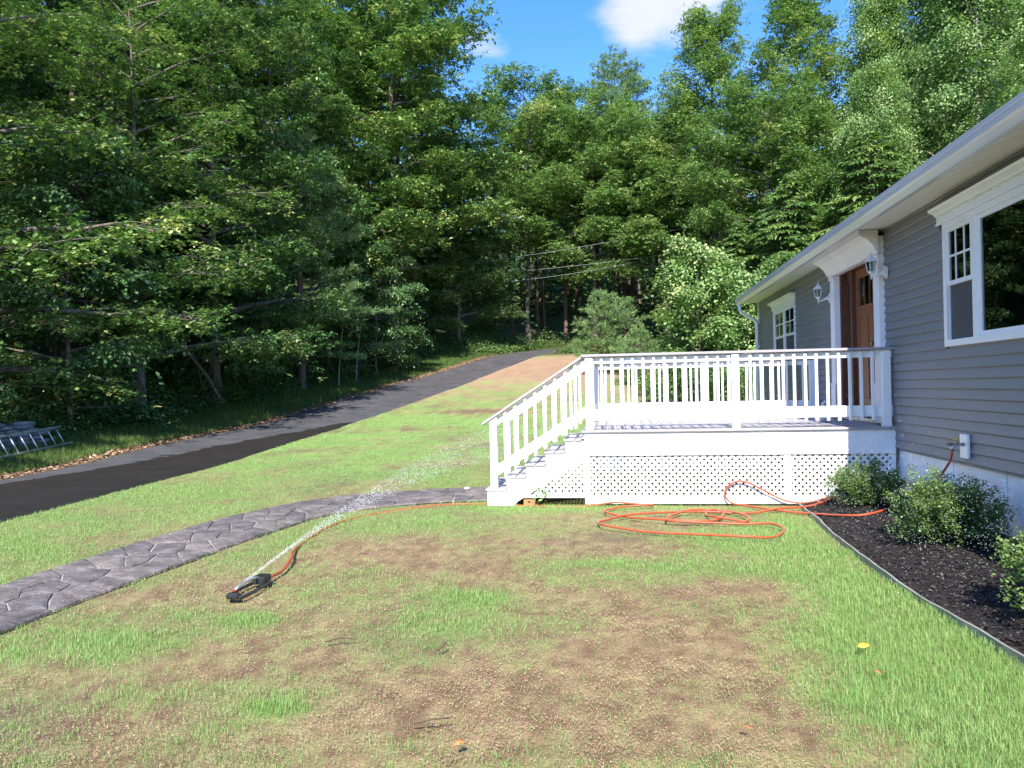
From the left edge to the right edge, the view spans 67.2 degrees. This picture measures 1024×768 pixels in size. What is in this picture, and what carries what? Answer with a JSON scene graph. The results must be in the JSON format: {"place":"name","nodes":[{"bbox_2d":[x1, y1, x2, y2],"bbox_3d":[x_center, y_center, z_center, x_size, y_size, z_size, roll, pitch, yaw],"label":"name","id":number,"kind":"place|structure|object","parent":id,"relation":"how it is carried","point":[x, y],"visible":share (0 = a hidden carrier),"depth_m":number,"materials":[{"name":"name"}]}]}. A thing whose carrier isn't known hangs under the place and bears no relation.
{"place":"outdoors","nodes":[
{"label":"outdoors","id":0,"kind":"place"},
{"bbox_2d":[20,1,143,288],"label":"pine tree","id":1,"kind":"object","parent":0,"point":[44,92],"visible":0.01,"depth_m":35.97,"materials":[{"name":"green plant"}]},
{"bbox_2d":[0,348,571,521],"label":"driveway","id":2,"kind":"structure","parent":0,"point":[24,495],"depth_m":19.32,"materials":[{"name":"grey asphalt"}]},
{"bbox_2d":[0,353,505,478],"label":"leaf litter","id":3,"kind":"object","parent":2,"relation":"on","point":[85,460],"visible":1,"depth_m":21.22,"materials":[{"name":"brown plant"}]},
{"bbox_2d":[25,0,991,227],"label":"sky","id":4,"kind":"structure","parent":0,"point":[565,36],"materials":[{"name":"blue"}]},
{"bbox_2d":[0,234,1023,767],"bbox_3d":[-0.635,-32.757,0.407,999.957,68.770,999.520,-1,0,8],"label":"ground","id":5,"kind":"structure","parent":0,"point":[502,388],"depth_m":4.99,"materials":[{"name":"green plant"}]},
{"bbox_2d":[0,421,50,450],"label":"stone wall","id":6,"kind":"structure","parent":5,"relation":"on","point":[20,426],"depth_m":19.09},
{"bbox_2d":[0,0,127,321],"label":"oak tree","id":7,"kind":"object","parent":5,"relation":"on","point":[2,67],"visible":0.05,"depth_m":24.76,"materials":[{"name":"green plant"}]},
{"bbox_2d":[0,0,191,424],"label":"oak tree","id":8,"kind":"object","parent":5,"relation":"on","point":[43,124],"visible":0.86,"depth_m":20.27,"materials":[{"name":"green plant"}]},
{"bbox_2d":[0,112,201,429],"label":"maple tree","id":9,"kind":"object","parent":5,"relation":"on","point":[126,182],"visible":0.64,"depth_m":22.42,"materials":[{"name":"green plant"}]},
{"bbox_2d":[0,0,252,356],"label":"oak tree","id":10,"kind":"object","parent":5,"relation":"on","point":[27,79],"visible":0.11,"depth_m":32.02,"materials":[{"name":"green plant"}]},
{"bbox_2d":[0,0,309,418],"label":"oak tree","id":11,"kind":"object","parent":5,"relation":"on","point":[106,78],"visible":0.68,"depth_m":24.65,"materials":[{"name":"green plant"}]},
{"bbox_2d":[52,0,305,352],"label":"oak tree","id":12,"kind":"object","parent":5,"relation":"on","point":[258,82],"visible":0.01,"depth_m":39.87,"materials":[{"name":"green plant"}]},
{"bbox_2d":[37,0,358,404],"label":"oak tree","id":13,"kind":"object","parent":5,"relation":"on","point":[254,36],"visible":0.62,"depth_m":28.55,"materials":[{"name":"green plant"}]},
{"bbox_2d":[174,334,230,404],"bbox_3d":[-11.956,-0.928,29.617,2.221,3.569,0.229,-1,0,0],"label":"dead branch","id":14,"kind":"object","parent":5,"relation":"on","point":[205,373],"visible":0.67,"depth_m":29.55,"materials":[{"name":"brown wood"}]},
{"bbox_2d":[147,198,321,393],"bbox_3d":[-12.220,-3.482,33.499,7.171,9.244,7.460,-1,0,39],"label":"maple tree","id":15,"kind":"object","parent":5,"relation":"on","point":[249,371],"visible":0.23,"depth_m":32.36,"materials":[{"name":"green plant"}]},
{"bbox_2d":[0,487,487,634],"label":"walkway","id":16,"kind":"structure","parent":5,"relation":"on","point":[27,599],"depth_m":7.54,"materials":[{"name":"grey stone"}]},
{"bbox_2d":[226,573,270,599],"bbox_3d":[-2.052,1.570,6.063,0.175,0.100,0.642,-1,0,8],"label":"lawn sprinkler","id":17,"kind":"object","parent":5,"relation":"on","point":[263,580],"visible":0.99,"depth_m":6.05,"materials":[{"name":"metal"}]},
{"bbox_2d":[163,0,397,374],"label":"oak tree","id":18,"kind":"object","parent":5,"relation":"on","point":[322,76],"visible":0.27,"depth_m":39.59,"materials":[{"name":"green plant"}]},
{"bbox_2d":[0,342,563,474],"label":"verge grass","id":19,"kind":"structure","parent":5,"relation":"on","point":[330,393],"depth_m":26.63,"materials":[{"name":"green plant"}]},
{"bbox_2d":[0,426,73,458],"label":"ladder","id":20,"kind":"object","parent":19,"relation":"on","point":[28,432],"visible":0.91,"depth_m":18.44,"materials":[{"name":"metal"}]},
{"bbox_2d":[220,125,402,390],"bbox_3d":[-9.512,-5.905,36.328,8.872,12.453,7.467,-1,0,-21],"label":"pine tree","id":21,"kind":"object","parent":5,"relation":"on","point":[345,237],"visible":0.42,"depth_m":35.90,"materials":[{"name":"green plant"}]},
{"bbox_2d":[224,0,417,326],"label":"oak tree","id":22,"kind":"object","parent":5,"relation":"on","point":[355,14],"visible":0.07,"depth_m":50.08,"materials":[{"name":"green plant"}]},
{"bbox_2d":[325,637,356,641],"bbox_3d":[-1.045,1.559,4.705,0.188,0.026,0.016,-1,0,-9],"label":"stick","id":23,"kind":"object","parent":5,"relation":"on","point":[339,638],"visible":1,"depth_m":4.70,"materials":[{"name":"brown wood"}]},
{"bbox_2d":[334,325,350,386],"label":"bare sapling","id":24,"kind":"object","parent":5,"relation":"on","point":[339,360],"visible":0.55,"depth_m":38.17,"materials":[{"name":"brown wood"}]},
{"bbox_2d":[351,300,367,380],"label":"bare sapling","id":25,"kind":"object","parent":5,"relation":"on","point":[358,350],"visible":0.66,"depth_m":39.97,"materials":[{"name":"brown plant"}]},
{"bbox_2d":[0,314,756,442],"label":"undergrowth","id":26,"kind":"object","parent":5,"relation":"on","point":[160,392],"visible":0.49,"depth_m":30.09,"materials":[{"name":"green plant"}]},
{"bbox_2d":[326,235,433,377],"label":"maple tree","id":27,"kind":"object","parent":5,"relation":"on","point":[398,294],"visible":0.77,"depth_m":41.85,"materials":[{"name":"green plant"}]},
{"bbox_2d":[252,0,538,360],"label":"oak tree","id":28,"kind":"object","parent":5,"relation":"on","point":[414,46],"visible":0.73,"depth_m":44.17,"materials":[{"name":"green plant"}]},
{"bbox_2d":[323,1,501,324],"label":"oak tree","id":29,"kind":"object","parent":5,"relation":"on","point":[437,252],"visible":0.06,"depth_m":59.34,"materials":[{"name":"green plant"}]},
{"bbox_2d":[412,717,451,724],"bbox_3d":[-0.367,1.540,3.527,0.185,0.021,0.014,-1,0,-14],"label":"stick","id":30,"kind":"object","parent":5,"relation":"on","point":[417,722],"visible":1,"depth_m":3.52,"materials":[{"name":"brown wood"}]},
{"bbox_2d":[453,738,463,745],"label":"fallen leaf","id":31,"kind":"object","parent":5,"relation":"on","point":[459,741],"visible":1,"depth_m":3.27,"materials":[{"name":"orange plant"}]},
{"bbox_2d":[387,138,536,347],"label":"tree","id":32,"kind":"object","parent":5,"relation":"on","point":[472,255],"visible":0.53,"depth_m":51.62,"materials":[{"name":"green plant"}]},
{"bbox_2d":[0,80,996,411],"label":"distant wood","id":33,"kind":"object","parent":5,"relation":"on","point":[559,286],"depth_m":71.86,"materials":[{"name":"green plant"}]},
{"bbox_2d":[456,61,608,343],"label":"oak tree","id":34,"kind":"object","parent":5,"relation":"on","point":[546,100],"visible":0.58,"depth_m":56.14,"materials":[{"name":"green plant"}]},
{"bbox_2d":[501,104,576,337],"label":"pine tree","id":35,"kind":"object","parent":5,"relation":"on","point":[537,311],"visible":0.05,"depth_m":62.90,"materials":[{"name":"green plant"}]},
{"bbox_2d":[521,114,611,340],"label":"pine tree","id":36,"kind":"object","parent":5,"relation":"on","point":[565,303],"visible":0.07,"depth_m":59.59,"materials":[{"name":"green plant"}]},
{"bbox_2d":[553,94,582,304],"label":"pine tree","id":37,"kind":"object","parent":5,"relation":"on","point":[559,172],"visible":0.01,"depth_m":75.84,"materials":[{"name":"green plant"}]},
{"bbox_2d":[565,288,641,371],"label":"pine tree","id":38,"kind":"object","parent":5,"relation":"on","point":[597,343],"visible":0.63,"depth_m":42.78,"materials":[{"name":"green plant"}]},
{"bbox_2d":[519,84,691,340],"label":"oak tree","id":39,"kind":"object","parent":5,"relation":"on","point":[576,126],"visible":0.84,"depth_m":52.79,"materials":[{"name":"green plant"}]},
{"bbox_2d":[271,450,953,577],"bbox_3d":[1.099,1.165,8.112,6.652,0.877,4.279,-1,0,8],"label":"garden hose","id":40,"kind":"object","parent":5,"relation":"on","point":[705,511],"visible":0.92,"depth_m":8.89,"materials":[{"name":"orange rubber"}]},
{"bbox_2d":[577,42,655,301],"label":"pine tree","id":41,"kind":"object","parent":5,"relation":"on","point":[631,85],"visible":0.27,"depth_m":73.03,"materials":[{"name":"green plant"}]},
{"bbox_2d":[586,100,669,335],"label":"pine tree","id":42,"kind":"object","parent":5,"relation":"on","point":[625,287],"visible":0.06,"depth_m":60.42,"materials":[{"name":"green plant"}]},
{"bbox_2d":[597,296,665,364],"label":"pine tree","id":43,"kind":"object","parent":5,"relation":"on","point":[630,312],"visible":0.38,"depth_m":43.81,"materials":[{"name":"green plant"}]},
{"bbox_2d":[610,327,660,383],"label":"pine tree","id":44,"kind":"object","parent":5,"relation":"on","point":[639,341],"visible":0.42,"depth_m":38.05,"materials":[{"name":"green plant"}]},
{"bbox_2d":[626,368,672,395],"bbox_3d":[6.053,-0.202,33.378,2.249,1.639,2.260,-1,0,35],"label":"shrub","id":45,"kind":"object","parent":5,"relation":"on","point":[640,374],"visible":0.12,"depth_m":33.26,"materials":[{"name":"green plant"}]},
{"bbox_2d":[569,96,740,349],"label":"oak tree","id":46,"kind":"object","parent":5,"relation":"on","point":[632,116],"visible":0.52,"depth_m":50.27,"materials":[{"name":"green plant"}]},
{"bbox_2d":[626,108,701,304],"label":"pine tree","id":47,"kind":"object","parent":5,"relation":"on","point":[675,218],"visible":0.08,"depth_m":56.13,"materials":[{"name":"green plant"}]},
{"bbox_2d":[634,368,699,402],"bbox_3d":[6.082,0.108,30.005,2.581,1.683,3.314,-1,0,-17],"label":"shrub","id":48,"kind":"object","parent":5,"relation":"on","point":[670,385],"visible":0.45,"depth_m":29.81,"materials":[{"name":"green plant"}]},
{"bbox_2d":[639,93,726,337],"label":"pine tree","id":49,"kind":"object","parent":5,"relation":"on","point":[660,107],"visible":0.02,"depth_m":60.86,"materials":[{"name":"green plant"}]},
{"bbox_2d":[482,347,896,505],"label":"deck","id":50,"kind":"structure","parent":5,"relation":"on","point":[614,452],"depth_m":10.01,"materials":[{"name":"white paint"}]},
{"bbox_2d":[645,232,754,398],"bbox_3d":[7.364,-2.030,30.360,4.885,7.942,5.340,-1,0,-32],"label":"young tree","id":51,"kind":"object","parent":5,"relation":"on","point":[686,267],"visible":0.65,"depth_m":30.08,"materials":[{"name":"green plant"}]},
{"bbox_2d":[662,367,741,401],"bbox_3d":[7.236,-0.027,28.969,2.967,2.162,2.981,-1,0,26],"label":"shrub","id":52,"kind":"object","parent":5,"relation":"on","point":[711,389],"visible":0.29,"depth_m":28.57,"materials":[{"name":"green plant"}]},
{"bbox_2d":[628,0,791,308],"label":"maple tree","id":53,"kind":"object","parent":5,"relation":"on","point":[700,30],"visible":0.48,"depth_m":47.68,"materials":[{"name":"green plant"}]},
{"bbox_2d":[682,220,762,390],"bbox_3d":[9.911,-3.190,33.525,5.772,7.886,6.256,-1,0,37],"label":"hemlock tree","id":54,"kind":"object","parent":5,"relation":"on","point":[733,241],"visible":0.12,"depth_m":33.17,"materials":[{"name":"green plant"}]},
{"bbox_2d":[699,366,755,400],"bbox_3d":[8.363,0.146,28.275,3.663,1.860,2.852,-1,0,-42],"label":"shrub","id":55,"kind":"object","parent":5,"relation":"on","point":[742,397],"visible":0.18,"depth_m":27.63,"materials":[{"name":"green plant"}]},
{"bbox_2d":[706,253,785,400],"bbox_3d":[9.420,-1.481,29.031,4.113,6.688,4.497,-1,0,16],"label":"young tree","id":56,"kind":"object","parent":5,"relation":"on","point":[742,279],"visible":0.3,"depth_m":28.75,"materials":[{"name":"green plant"}]},
{"bbox_2d":[741,366,755,399],"bbox_3d":[9.425,0.030,26.959,3.138,2.276,3.123,-1,0,2],"label":"shrub","id":57,"kind":"object","parent":5,"relation":"on","point":[748,381],"depth_m":27.20,"materials":[{"name":"green plant"}]},
{"bbox_2d":[668,71,854,279],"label":"oak tree","id":58,"kind":"object","parent":5,"relation":"on","point":[788,127],"visible":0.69,"depth_m":41.26,"materials":[{"name":"green plant"}]},
{"bbox_2d":[713,172,831,389],"bbox_3d":[11.457,-3.858,31.581,7.664,9.660,7.071,-1,0,-4],"label":"hemlock tree","id":59,"kind":"object","parent":5,"relation":"on","point":[797,202],"visible":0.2,"depth_m":31.18,"materials":[{"name":"green plant"}]},
{"bbox_2d":[704,0,857,256],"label":"maple tree","id":60,"kind":"object","parent":5,"relation":"on","point":[797,16],"visible":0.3,"depth_m":45.38,"materials":[{"name":"green plant"}]},
{"bbox_2d":[780,128,909,260],"bbox_3d":[13.981,-4.420,29.923,8.081,11.040,8.758,-1,0,-28],"label":"hemlock tree","id":61,"kind":"object","parent":5,"relation":"on","point":[886,175],"visible":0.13,"depth_m":29.75,"materials":[{"name":"green plant"}]},
{"bbox_2d":[814,54,932,225],"bbox_3d":[17.628,-8.035,37.003,6.453,15.255,6.592,-1,0,3],"label":"birch tree","id":62,"kind":"object","parent":5,"relation":"on","point":[882,111],"visible":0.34,"depth_m":36.35,"materials":[{"name":"green plant"}]},
{"bbox_2d":[735,91,1023,540],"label":"house","id":63,"kind":"structure","parent":5,"relation":"on","point":[940,236],"depth_m":8.21,"materials":[{"name":"grey"}]},
{"bbox_2d":[767,292,796,366],"bbox_3d":[5.545,-1.058,15.756,0.185,1.375,2.180,-1,0,8],"label":"window","id":64,"kind":"structure","parent":63,"relation":"in","point":[783,308],"depth_m":15.66,"materials":[{"name":"white plastic"}]},
{"bbox_2d":[813,283,829,302],"bbox_3d":[4.962,-1.473,12.334,0.268,0.362,0.136,-1,0,8],"label":"wall lantern","id":65,"kind":"object","parent":63,"relation":"attached to","point":[818,287],"depth_m":12.32,"materials":[{"name":"white metal"}]},
{"bbox_2d":[865,251,887,279],"bbox_3d":[4.620,-1.509,9.787,0.268,0.362,0.136,-1,0,8],"label":"wall lantern","id":66,"kind":"object","parent":63,"relation":"attached to","point":[870,268],"depth_m":9.77,"materials":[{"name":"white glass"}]},
{"bbox_2d":[946,434,970,458],"bbox_3d":[4.419,0.620,7.655,0.189,0.240,0.170,-1,0,8],"label":"outdoor faucet","id":67,"kind":"object","parent":63,"relation":"attached to","point":[964,444],"visible":1,"depth_m":7.63,"materials":[{"name":"white plastic"}]},
{"bbox_2d":[927,157,1023,346],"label":"window","id":68,"kind":"structure","parent":63,"relation":"in","point":[982,224],"depth_m":7.21,"materials":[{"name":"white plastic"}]},
{"bbox_2d":[810,0,950,229],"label":"birch tree","id":69,"kind":"object","parent":5,"relation":"on","point":[872,24],"visible":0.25,"depth_m":41.95,"materials":[{"name":"green plant"}]},
{"bbox_2d":[798,503,1023,666],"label":"bed edging","id":70,"kind":"object","parent":5,"relation":"on","point":[882,572],"visible":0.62,"depth_m":5.35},
{"bbox_2d":[802,494,1023,653],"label":"mulch bed","id":71,"kind":"object","parent":5,"relation":"on","point":[979,595],"visible":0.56,"depth_m":6.06,"materials":[{"name":"black wood"}]},
{"bbox_2d":[821,454,909,505],"bbox_3d":[4.179,1.113,9.014,0.992,0.587,0.956,-1,0,-15],"label":"boxwood shrub","id":72,"kind":"object","parent":71,"relation":"on","point":[869,474],"visible":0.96,"depth_m":8.86,"materials":[{"name":"green plant"}]},
{"bbox_2d":[883,462,1017,548],"bbox_3d":[3.864,1.049,6.830,1.035,0.676,1.063,-1,0,8],"label":"boxwood shrub","id":73,"kind":"object","parent":71,"relation":"on","point":[928,517],"visible":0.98,"depth_m":6.67,"materials":[{"name":"green plant"}]},
{"bbox_2d":[989,526,1023,619],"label":"boxwood shrub","id":74,"kind":"object","parent":71,"relation":"on","point":[1016,556],"visible":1,"depth_m":4.79,"materials":[{"name":"green plant"}]},
{"bbox_2d":[839,0,1021,165],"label":"oak tree","id":75,"kind":"object","parent":5,"relation":"on","point":[916,5],"visible":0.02,"depth_m":46.85,"materials":[{"name":"green plant"}]},
{"bbox_2d":[873,0,1023,193],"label":"birch tree","id":76,"kind":"object","parent":5,"relation":"on","point":[933,45],"visible":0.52,"depth_m":36.94,"materials":[{"name":"green plant"}]},
{"bbox_2d":[885,0,1023,169],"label":"birch tree","id":77,"kind":"object","parent":5,"relation":"on","point":[993,48],"visible":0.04,"depth_m":39.33,"materials":[{"name":"green plant"}]},
{"bbox_2d":[976,0,1023,124],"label":"birch tree","id":78,"kind":"object","parent":5,"relation":"on","point":[1014,49],"visible":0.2,"depth_m":31.11,"materials":[{"name":"green plant"}]},
{"bbox_2d":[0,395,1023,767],"bbox_3d":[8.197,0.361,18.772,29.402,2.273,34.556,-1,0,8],"label":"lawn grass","id":79,"kind":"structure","parent":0,"point":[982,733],"depth_m":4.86,"materials":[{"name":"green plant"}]},
{"bbox_2d":[527,487,549,501],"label":"weed","id":80,"kind":"object","parent":79,"relation":"on","point":[538,488],"visible":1,"depth_m":10.14,"materials":[{"name":"green plant"}]},
{"bbox_2d":[858,642,868,647],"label":"fallen leaf","id":81,"kind":"object","parent":79,"relation":"on","point":[863,645],"visible":1,"depth_m":4.36,"materials":[{"name":"yellow plant"}]},
{"bbox_2d":[375,255,658,279],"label":"overhead wire","id":82,"kind":"object","parent":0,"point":[538,269],"visible":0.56,"depth_m":50.70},
{"bbox_2d":[445,263,628,285],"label":"overhead wire","id":83,"kind":"object","parent":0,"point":[551,276],"visible":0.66,"depth_m":50.78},
{"bbox_2d":[399,198,825,272],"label":"overhead wire","id":84,"kind":"object","parent":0,"point":[570,248],"visible":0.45,"depth_m":50.25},
{"bbox_2d":[815,400,828,421],"bbox_3d":[4.471,0.390,11.104,0.210,0.312,0.210,-1,0,8],"label":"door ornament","id":85,"kind":"object","parent":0,"point":[822,419],"depth_m":11.02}
]}

